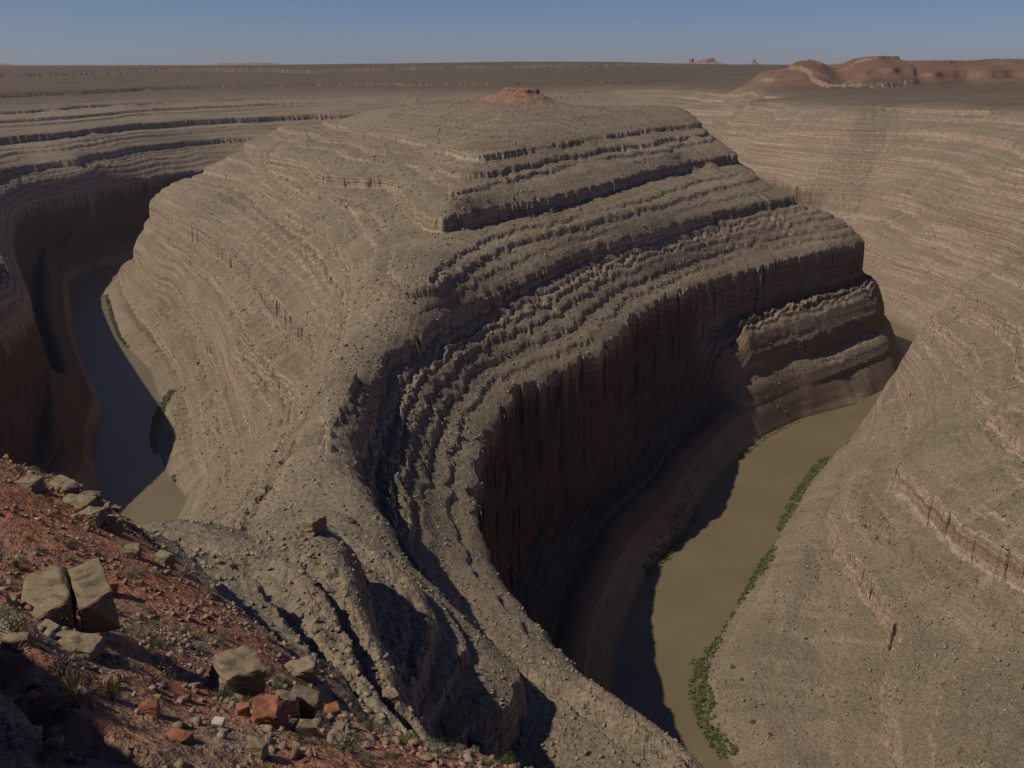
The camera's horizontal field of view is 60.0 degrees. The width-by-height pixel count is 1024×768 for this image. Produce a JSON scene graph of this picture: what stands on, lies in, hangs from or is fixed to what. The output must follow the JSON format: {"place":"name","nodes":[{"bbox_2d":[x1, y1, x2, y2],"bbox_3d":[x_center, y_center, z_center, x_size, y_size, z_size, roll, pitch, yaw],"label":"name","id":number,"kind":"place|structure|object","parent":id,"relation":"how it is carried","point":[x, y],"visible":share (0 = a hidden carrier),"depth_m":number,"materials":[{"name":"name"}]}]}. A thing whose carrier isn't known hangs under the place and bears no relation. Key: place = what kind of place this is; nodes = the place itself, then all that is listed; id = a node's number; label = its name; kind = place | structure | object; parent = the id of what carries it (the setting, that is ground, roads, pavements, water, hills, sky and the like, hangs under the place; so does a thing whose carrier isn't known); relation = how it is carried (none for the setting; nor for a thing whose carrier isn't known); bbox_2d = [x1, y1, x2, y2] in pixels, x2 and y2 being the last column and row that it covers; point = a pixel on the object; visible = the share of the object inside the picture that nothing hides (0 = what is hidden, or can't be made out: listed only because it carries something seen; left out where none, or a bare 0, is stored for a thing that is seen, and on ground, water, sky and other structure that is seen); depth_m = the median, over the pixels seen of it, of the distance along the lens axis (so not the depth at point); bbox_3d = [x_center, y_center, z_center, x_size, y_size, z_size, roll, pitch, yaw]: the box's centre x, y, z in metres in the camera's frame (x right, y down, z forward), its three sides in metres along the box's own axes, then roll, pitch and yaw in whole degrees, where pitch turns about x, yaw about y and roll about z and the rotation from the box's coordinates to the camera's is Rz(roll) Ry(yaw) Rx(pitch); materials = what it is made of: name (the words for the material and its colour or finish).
{"place":"outdoors","nodes":[
{"label":"outdoors","id":0,"kind":"place"},
{"bbox_2d":[68,262,916,767],"bbox_3d":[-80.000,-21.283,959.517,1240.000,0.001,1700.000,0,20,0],"label":"river","id":1,"kind":"structure","parent":0,"point":[688,598],"depth_m":650.66,"materials":[{"name":"liquid"}]},
{"bbox_2d":[0,56,1023,767],"bbox_3d":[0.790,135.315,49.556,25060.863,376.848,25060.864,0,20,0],"label":"canyon terrain","id":2,"kind":"structure","parent":0,"point":[584,466],"depth_m":649.18,"materials":[{"name":"brown stone"}]},
{"bbox_2d":[0,602,16,620],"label":"desert shrub","id":3,"kind":"object","parent":2,"relation":"on","point":[3,610],"visible":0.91,"depth_m":32.35,"materials":[{"name":"green plant"}]},
{"bbox_2d":[3,574,16,583],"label":"desert shrub","id":4,"kind":"object","parent":2,"relation":"on","point":[7,576],"visible":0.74,"depth_m":39.66,"materials":[{"name":"green plant"}]},
{"bbox_2d":[1,631,31,649],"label":"boulder","id":5,"kind":"object","parent":2,"relation":"on","point":[13,640],"visible":0.94,"depth_m":29.36,"materials":[{"name":"beige stone"}]},
{"bbox_2d":[6,557,28,569],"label":"desert shrub","id":6,"kind":"object","parent":2,"relation":"on","point":[14,564],"visible":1,"depth_m":56.95,"materials":[{"name":"green plant"}]},
{"bbox_2d":[11,572,23,579],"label":"desert shrub","id":7,"kind":"object","parent":2,"relation":"on","point":[17,576],"visible":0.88,"depth_m":54.85,"materials":[{"name":"green plant"}]},
{"bbox_2d":[0,607,38,638],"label":"desert shrub","id":8,"kind":"object","parent":2,"relation":"on","point":[12,624],"visible":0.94,"depth_m":30.02,"materials":[{"name":"green plant"}]},
{"bbox_2d":[22,533,34,541],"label":"desert shrub","id":9,"kind":"object","parent":2,"relation":"on","point":[27,537],"visible":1,"depth_m":62.59,"materials":[{"name":"green plant"}]},
{"bbox_2d":[13,474,45,492],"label":"boulder","id":10,"kind":"object","parent":2,"relation":"on","point":[34,483],"visible":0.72,"depth_m":75.21,"materials":[{"name":"beige stone"}]},
{"bbox_2d":[33,544,44,550],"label":"desert shrub","id":11,"kind":"object","parent":2,"relation":"on","point":[37,547],"visible":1,"depth_m":61.17,"materials":[{"name":"green plant"}]},
{"bbox_2d":[37,619,60,631],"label":"boulder","id":12,"kind":"object","parent":2,"relation":"on","point":[51,625],"visible":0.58,"depth_m":32.48,"materials":[{"name":"beige stone"}]},
{"bbox_2d":[50,535,63,542],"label":"desert shrub","id":13,"kind":"object","parent":2,"relation":"on","point":[57,537],"visible":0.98,"depth_m":64.76,"materials":[{"name":"green plant"}]},
{"bbox_2d":[48,475,80,494],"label":"boulder","id":14,"kind":"object","parent":2,"relation":"on","point":[67,485],"visible":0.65,"depth_m":79.03,"materials":[{"name":"beige stone"}]},
{"bbox_2d":[43,650,90,682],"bbox_3d":[-14.519,8.964,28.447,1.470,1.067,1.564,14,24,34],"label":"desert shrub","id":15,"kind":"object","parent":2,"relation":"on","point":[65,663],"visible":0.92,"depth_m":28.42,"materials":[{"name":"green plant"}]},
{"bbox_2d":[21,557,120,632],"bbox_3d":[-17.816,8.826,35.528,3.434,2.277,2.695,-14,42,-25],"label":"split boulder","id":16,"kind":"object","parent":2,"relation":"on","point":[51,592],"visible":0.81,"depth_m":35.00,"materials":[{"name":"beige stone"}]},
{"bbox_2d":[53,668,90,711],"bbox_3d":[-13.274,9.241,26.701,1.021,1.382,1.095,1,20,3],"label":"dry grass tuft","id":17,"kind":"object","parent":2,"relation":"on","point":[73,700],"visible":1,"depth_m":26.70,"materials":[{"name":"green plant"}]},
{"bbox_2d":[67,554,77,561],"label":"desert shrub","id":18,"kind":"object","parent":2,"relation":"on","point":[71,557],"visible":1,"depth_m":62.26,"materials":[{"name":"green plant"}]},
{"bbox_2d":[65,538,82,548],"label":"desert shrub","id":19,"kind":"object","parent":2,"relation":"on","point":[74,544],"visible":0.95,"depth_m":64.58,"materials":[{"name":"green plant"}]},
{"bbox_2d":[53,629,106,660],"bbox_3d":[-15.876,9.517,32.133,2.026,0.766,1.070,9,25,7],"label":"boulder","id":20,"kind":"object","parent":2,"relation":"on","point":[89,646],"visible":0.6,"depth_m":31.95,"materials":[{"name":"beige stone"}]},
{"bbox_2d":[61,494,99,511],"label":"boulder","id":21,"kind":"object","parent":2,"relation":"on","point":[78,502],"visible":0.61,"depth_m":75.78,"materials":[{"name":"beige stone"}]},
{"bbox_2d":[76,506,107,526],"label":"boulder","id":22,"kind":"object","parent":2,"relation":"on","point":[96,516],"visible":0.8,"depth_m":73.31,"materials":[{"name":"beige stone"}]},
{"bbox_2d":[78,490,107,506],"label":"boulder","id":23,"kind":"object","parent":2,"relation":"on","point":[98,494],"visible":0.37,"depth_m":79.27,"materials":[{"name":"brown stone"}]},
{"bbox_2d":[97,673,121,700],"bbox_3d":[-13.187,9.996,29.080,0.815,1.210,0.881,-12,23,-30],"label":"dry grass tuft","id":24,"kind":"object","parent":2,"relation":"on","point":[111,692],"visible":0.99,"depth_m":29.14,"materials":[{"name":"green plant"}]},
{"bbox_2d":[107,576,118,596],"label":"boulder","id":25,"kind":"object","parent":2,"relation":"on","point":[113,582],"visible":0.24,"depth_m":58.67,"materials":[{"name":"red stone"}]},
{"bbox_2d":[102,514,124,533],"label":"boulder","id":26,"kind":"object","parent":2,"relation":"on","point":[113,523],"visible":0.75,"depth_m":74.40,"materials":[{"name":"beige stone"}]},
{"bbox_2d":[122,568,133,576],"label":"desert shrub","id":27,"kind":"object","parent":2,"relation":"on","point":[126,572],"visible":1,"depth_m":64.00,"materials":[{"name":"green plant"}]},
{"bbox_2d":[121,543,141,559],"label":"boulder","id":28,"kind":"object","parent":2,"relation":"on","point":[132,550],"visible":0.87,"depth_m":69.25,"materials":[{"name":"brown stone"}]},
{"bbox_2d":[125,624,140,631],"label":"desert shrub","id":29,"kind":"object","parent":2,"relation":"on","point":[131,629],"visible":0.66,"depth_m":50.27,"materials":[{"name":"green plant"}]},
{"bbox_2d":[127,659,141,670],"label":"desert shrub","id":30,"kind":"object","parent":2,"relation":"on","point":[136,664],"visible":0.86,"depth_m":33.61,"materials":[{"name":"green plant"}]},
{"bbox_2d":[130,565,140,573],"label":"desert shrub","id":31,"kind":"object","parent":2,"relation":"on","point":[134,568],"visible":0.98,"depth_m":65.00,"materials":[{"name":"green plant"}]},
{"bbox_2d":[133,627,147,636],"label":"desert shrub","id":32,"kind":"object","parent":2,"relation":"on","point":[141,630],"visible":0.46,"depth_m":49.80,"materials":[{"name":"green plant"}]},
{"bbox_2d":[138,614,148,620],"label":"desert shrub","id":33,"kind":"object","parent":2,"relation":"on","point":[143,618],"visible":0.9,"depth_m":55.66,"materials":[{"name":"green plant"}]},
{"bbox_2d":[137,699,160,717],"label":"boulder","id":34,"kind":"object","parent":2,"relation":"on","point":[151,707],"visible":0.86,"depth_m":29.20,"materials":[{"name":"red stone"}]},
{"bbox_2d":[145,635,161,646],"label":"desert shrub","id":35,"kind":"object","parent":2,"relation":"on","point":[152,643],"visible":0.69,"depth_m":41.00,"materials":[{"name":"green plant"}]},
{"bbox_2d":[147,618,163,628],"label":"desert shrub","id":36,"kind":"object","parent":2,"relation":"on","point":[155,624],"visible":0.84,"depth_m":54.85,"materials":[{"name":"green plant"}]},
{"bbox_2d":[155,638,170,649],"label":"desert shrub","id":37,"kind":"object","parent":2,"relation":"on","point":[161,644],"visible":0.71,"depth_m":44.40,"materials":[{"name":"green plant"}]},
{"bbox_2d":[153,550,175,566],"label":"boulder","id":38,"kind":"object","parent":2,"relation":"on","point":[164,557],"visible":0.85,"depth_m":71.72,"materials":[{"name":"beige stone"}]},
{"bbox_2d":[148,653,181,678],"bbox_3d":[-14.147,11.453,36.226,1.372,0.987,1.460,-18,27,-41],"label":"desert shrub","id":39,"kind":"object","parent":2,"relation":"on","point":[163,665],"visible":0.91,"depth_m":36.17,"materials":[{"name":"green plant"}]},
{"bbox_2d":[166,653,179,664],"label":"desert shrub","id":40,"kind":"object","parent":2,"relation":"on","point":[175,661],"visible":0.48,"depth_m":39.01,"materials":[{"name":"green plant"}]},
{"bbox_2d":[169,624,181,630],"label":"desert shrub","id":41,"kind":"object","parent":2,"relation":"on","point":[173,627],"visible":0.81,"depth_m":56.33,"materials":[{"name":"green plant"}]},
{"bbox_2d":[165,727,194,743],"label":"boulder","id":42,"kind":"object","parent":2,"relation":"on","point":[181,736],"visible":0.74,"depth_m":27.54,"materials":[{"name":"red stone"}]},
{"bbox_2d":[176,568,184,574],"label":"desert shrub","id":43,"kind":"object","parent":2,"relation":"on","point":[179,570],"visible":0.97,"depth_m":71.66,"materials":[{"name":"green plant"}]},
{"bbox_2d":[192,640,207,651],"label":"desert shrub","id":44,"kind":"object","parent":2,"relation":"on","point":[198,646],"visible":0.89,"depth_m":53.85,"materials":[{"name":"green plant"}]},
{"bbox_2d":[211,716,225,726],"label":"boulder","id":45,"kind":"object","parent":2,"relation":"on","point":[217,721],"visible":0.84,"depth_m":30.19,"materials":[{"name":"white stone"}]},
{"bbox_2d":[215,631,231,639],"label":"desert shrub","id":46,"kind":"object","parent":2,"relation":"on","point":[221,634],"visible":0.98,"depth_m":59.74,"materials":[{"name":"green plant"}]},
{"bbox_2d":[208,679,239,697],"bbox_3d":[-11.634,12.362,35.538,1.394,0.881,1.448,-5,21,-15],"label":"desert shrub","id":47,"kind":"object","parent":2,"relation":"on","point":[223,693],"visible":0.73,"depth_m":35.50,"materials":[{"name":"green plant"}]},
{"bbox_2d":[225,693,244,703],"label":"desert shrub","id":48,"kind":"object","parent":2,"relation":"on","point":[237,699],"visible":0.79,"depth_m":34.57,"materials":[{"name":"green plant"}]},
{"bbox_2d":[207,644,267,698],"bbox_3d":[-11.893,12.691,38.240,2.229,2.373,1.869,-3,33,-39],"label":"boulder","id":49,"kind":"object","parent":2,"relation":"on","point":[243,668],"visible":0.7,"depth_m":37.64,"materials":[{"name":"beige stone"}]},
{"bbox_2d":[235,702,250,716],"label":"boulder","id":50,"kind":"object","parent":2,"relation":"on","point":[242,708],"visible":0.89,"depth_m":32.96,"materials":[{"name":"red stone"}]},
{"bbox_2d":[209,63,280,64],"bbox_3d":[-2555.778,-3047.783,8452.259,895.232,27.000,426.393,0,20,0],"label":"butte","id":51,"kind":"object","parent":2,"relation":"on","point":[245,64],"visible":0.69,"depth_m":8380.69,"materials":[{"name":"brown stone"}]},
{"bbox_2d":[240,695,251,701],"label":"dry grass tuft","id":52,"kind":"object","parent":2,"relation":"on","point":[246,700],"visible":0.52,"depth_m":35.29,"materials":[{"name":"green plant"}]},
{"bbox_2d":[245,736,268,759],"bbox_3d":[-8.116,11.663,28.251,0.650,0.603,0.511,7,21,19],"label":"boulder","id":53,"kind":"object","parent":2,"relation":"on","point":[257,747],"visible":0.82,"depth_m":28.06,"materials":[{"name":"beige stone"}]},
{"bbox_2d":[0,458,532,767],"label":"loose stones","id":54,"kind":"object","parent":2,"relation":"on","point":[54,738],"visible":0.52,"depth_m":35.43,"materials":[{"name":"brown stone"}]},
{"bbox_2d":[251,694,288,729],"bbox_3d":[-8.866,12.090,32.441,1.282,1.066,1.075,-2,30,-5],"label":"boulder","id":55,"kind":"object","parent":2,"relation":"on","point":[269,709],"visible":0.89,"depth_m":32.14,"materials":[{"name":"red stone"}]},
{"bbox_2d":[266,633,273,642],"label":"desert shrub","id":56,"kind":"object","parent":2,"relation":"on","point":[269,639],"visible":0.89,"depth_m":65.03,"materials":[{"name":"green plant"}]},
{"bbox_2d":[270,680,281,689],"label":"desert shrub","id":57,"kind":"object","parent":2,"relation":"on","point":[274,683],"visible":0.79,"depth_m":52.49,"materials":[{"name":"green plant"}]},
{"bbox_2d":[272,673,284,681],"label":"desert shrub","id":58,"kind":"object","parent":2,"relation":"on","point":[277,677],"visible":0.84,"depth_m":55.47,"materials":[{"name":"green plant"}]},
{"bbox_2d":[282,678,291,686],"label":"dry grass tuft","id":59,"kind":"object","parent":2,"relation":"on","point":[287,682],"visible":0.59,"depth_m":55.64,"materials":[{"name":"green plant"}]},
{"bbox_2d":[275,689,299,717],"bbox_3d":[-9.140,12.909,35.380,1.304,1.385,0.867,-2,18,-31],"label":"boulder","id":60,"kind":"object","parent":2,"relation":"on","point":[291,699],"visible":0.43,"depth_m":35.23,"materials":[{"name":"beige stone"}]},
{"bbox_2d":[288,723,312,743],"bbox_3d":[-7.462,12.363,31.358,0.957,0.665,0.899,-4,20,-11],"label":"desert shrub","id":61,"kind":"object","parent":2,"relation":"on","point":[301,733],"visible":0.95,"depth_m":31.29,"materials":[{"name":"green plant"}]},
{"bbox_2d":[284,655,317,681],"bbox_3d":[-14.919,19.906,61.568,2.908,1.406,1.581,-15,28,-5],"label":"boulder","id":62,"kind":"object","parent":2,"relation":"on","point":[304,668],"visible":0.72,"depth_m":61.26,"materials":[{"name":"beige stone"}]},
{"bbox_2d":[292,718,316,736],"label":"boulder","id":63,"kind":"object","parent":2,"relation":"on","point":[309,725],"visible":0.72,"depth_m":32.55,"materials":[{"name":"beige stone"}]},
{"bbox_2d":[291,684,324,718],"bbox_3d":[-8.555,13.402,36.579,1.430,1.616,1.120,10,21,9],"label":"boulder","id":64,"kind":"object","parent":2,"relation":"on","point":[310,699],"visible":0.45,"depth_m":36.10,"materials":[{"name":"brown stone"}]},
{"bbox_2d":[303,511,327,534],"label":"boulder","id":65,"kind":"object","parent":2,"relation":"on","point":[316,522],"visible":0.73,"depth_m":186.92,"materials":[{"name":"beige stone"}]},
{"bbox_2d":[308,710,329,722],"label":"desert shrub","id":66,"kind":"object","parent":2,"relation":"on","point":[318,715],"visible":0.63,"depth_m":35.75,"materials":[{"name":"green plant"}]},
{"bbox_2d":[318,721,331,734],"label":"desert shrub","id":67,"kind":"object","parent":2,"relation":"on","point":[327,730],"visible":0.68,"depth_m":34.26,"materials":[{"name":"green plant"}]},
{"bbox_2d":[324,701,341,715],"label":"boulder","id":68,"kind":"object","parent":2,"relation":"on","point":[333,708],"visible":0.67,"depth_m":43.03,"materials":[{"name":"red stone"}]},
{"bbox_2d":[330,691,341,700],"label":"desert shrub","id":69,"kind":"object","parent":2,"relation":"on","point":[334,695],"visible":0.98,"depth_m":65.74,"materials":[{"name":"green plant"}]},
{"bbox_2d":[331,717,348,731],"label":"boulder","id":70,"kind":"object","parent":2,"relation":"on","point":[341,726],"visible":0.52,"depth_m":34.80,"materials":[{"name":"beige stone"}]},
{"bbox_2d":[340,689,350,700],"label":"desert shrub","id":71,"kind":"object","parent":2,"relation":"on","point":[344,694],"visible":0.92,"depth_m":66.74,"materials":[{"name":"green plant"}]},
{"bbox_2d":[328,727,366,754],"bbox_3d":[-6.037,12.843,31.712,1.460,0.994,1.372,4,20,11],"label":"desert shrub","id":72,"kind":"object","parent":2,"relation":"on","point":[344,740],"visible":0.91,"depth_m":31.78,"materials":[{"name":"green plant"}]},
{"bbox_2d":[345,713,352,721],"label":"dry grass tuft","id":73,"kind":"object","parent":2,"relation":"on","point":[349,716],"visible":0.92,"depth_m":39.99,"materials":[{"name":"plant"}]},
{"bbox_2d":[355,712,364,722],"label":"dry grass tuft","id":74,"kind":"object","parent":2,"relation":"on","point":[361,717],"visible":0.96,"depth_m":40.27,"materials":[{"name":"plant"}]},
{"bbox_2d":[353,730,369,743],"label":"desert shrub","id":75,"kind":"object","parent":2,"relation":"on","point":[360,739],"visible":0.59,"depth_m":34.09,"materials":[{"name":"green plant"}]},
{"bbox_2d":[356,754,368,765],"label":"dry grass tuft","id":76,"kind":"object","parent":2,"relation":"on","point":[362,762],"visible":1,"depth_m":30.85,"materials":[{"name":"green plant"}]},
{"bbox_2d":[359,751,377,764],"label":"desert shrub","id":77,"kind":"object","parent":2,"relation":"on","point":[369,756],"visible":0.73,"depth_m":31.41,"materials":[{"name":"green plant"}]},
{"bbox_2d":[364,716,377,731],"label":"dry grass tuft","id":78,"kind":"object","parent":2,"relation":"on","point":[369,727],"visible":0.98,"depth_m":37.64,"materials":[{"name":"plant"}]},
{"bbox_2d":[372,721,390,732],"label":"desert shrub","id":79,"kind":"object","parent":2,"relation":"on","point":[379,727],"visible":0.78,"depth_m":38.66,"materials":[{"name":"green plant"}]},
{"bbox_2d":[381,750,394,758],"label":"desert shrub","id":80,"kind":"object","parent":2,"relation":"on","point":[388,754],"visible":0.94,"depth_m":32.85,"materials":[{"name":"green plant"}]},
{"bbox_2d":[381,687,400,706],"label":"boulder","id":81,"kind":"object","parent":2,"relation":"on","point":[390,697],"visible":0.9,"depth_m":135.00,"materials":[{"name":"beige stone"}]},
{"bbox_2d":[392,751,402,758],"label":"desert shrub","id":82,"kind":"object","parent":2,"relation":"on","point":[396,754],"visible":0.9,"depth_m":33.24,"materials":[{"name":"green plant"}]},
{"bbox_2d":[400,731,419,744],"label":"desert shrub","id":83,"kind":"object","parent":2,"relation":"on","point":[409,734],"visible":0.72,"depth_m":37.07,"materials":[{"name":"green plant"}]},
{"bbox_2d":[425,743,445,757],"bbox_3d":[-3.199,15.142,36.522,1.051,0.671,0.988,0,20,-1],"label":"desert shrub","id":84,"kind":"object","parent":2,"relation":"on","point":[434,748],"visible":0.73,"depth_m":36.57,"materials":[{"name":"green plant"}]},
{"bbox_2d":[429,738,444,749],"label":"desert shrub","id":85,"kind":"object","parent":2,"relation":"on","point":[433,741],"visible":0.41,"depth_m":38.62,"materials":[{"name":"green plant"}]},
{"bbox_2d":[441,717,464,738],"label":"boulder","id":86,"kind":"object","parent":2,"relation":"on","point":[453,727],"visible":0.92,"depth_m":186.32,"materials":[{"name":"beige stone"}]},
{"bbox_2d":[445,743,463,752],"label":"desert shrub","id":87,"kind":"object","parent":2,"relation":"on","point":[453,749],"visible":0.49,"depth_m":39.70,"materials":[{"name":"green plant"}]},
{"bbox_2d":[454,743,467,750],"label":"desert shrub","id":88,"kind":"object","parent":2,"relation":"on","point":[459,746],"visible":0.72,"depth_m":41.64,"materials":[{"name":"green plant"}]},
{"bbox_2d":[468,745,480,753],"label":"desert shrub","id":89,"kind":"object","parent":2,"relation":"on","point":[474,750],"visible":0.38,"depth_m":42.76,"materials":[{"name":"green plant"}]},
{"bbox_2d":[104,294,850,759],"bbox_3d":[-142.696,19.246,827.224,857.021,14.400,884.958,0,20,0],"label":"riverside brush","id":90,"kind":"object","parent":2,"relation":"on","point":[760,568],"visible":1,"depth_m":575.53,"materials":[{"name":"green plant"}]},
{"bbox_2d":[468,731,488,751],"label":"boulder","id":91,"kind":"object","parent":2,"relation":"on","point":[479,739],"visible":0.92,"depth_m":190.47,"materials":[{"name":"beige stone"}]},
{"bbox_2d":[476,757,488,764],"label":"desert shrub","id":92,"kind":"object","parent":2,"relation":"on","point":[485,763],"visible":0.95,"depth_m":38.84,"materials":[{"name":"green plant"}]},
{"bbox_2d":[485,757,496,764],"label":"desert shrub","id":93,"kind":"object","parent":2,"relation":"on","point":[490,761],"visible":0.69,"depth_m":39.71,"materials":[{"name":"green plant"}]},
{"bbox_2d":[498,752,516,765],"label":"desert shrub","id":94,"kind":"object","parent":2,"relation":"on","point":[507,759],"visible":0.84,"depth_m":40.51,"materials":[{"name":"green plant"}]},
{"bbox_2d":[1,233,1021,767],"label":"terrace scrub","id":95,"kind":"object","parent":2,"relation":"on","point":[473,569],"visible":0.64,"depth_m":265.80,"materials":[{"name":"green plant"}]},
{"bbox_2d":[0,87,1023,721],"bbox_3d":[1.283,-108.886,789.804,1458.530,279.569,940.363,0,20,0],"label":"slope rubble","id":96,"kind":"object","parent":2,"relation":"on","point":[808,531],"visible":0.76,"depth_m":647.40,"materials":[{"name":"brown stone"}]},
{"bbox_2d":[3,355,1023,767],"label":"talus rubble","id":97,"kind":"object","parent":2,"relation":"on","point":[297,607],"visible":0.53,"depth_m":211.78,"materials":[{"name":"brown stone"}]},
{"bbox_2d":[683,58,695,63],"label":"butte","id":98,"kind":"object","parent":2,"relation":"on","point":[691,60],"visible":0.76,"depth_m":8436.08,"materials":[{"name":"brown stone"}]},
{"bbox_2d":[694,58,723,63],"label":"butte","id":99,"kind":"object","parent":2,"relation":"on","point":[708,61],"visible":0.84,"depth_m":8405.37,"materials":[{"name":"brown stone"}]},
{"bbox_2d":[0,0,1023,64],"label":"sky","id":100,"kind":"structure","parent":0,"point":[32,32],"materials":[{"name":"blue"}]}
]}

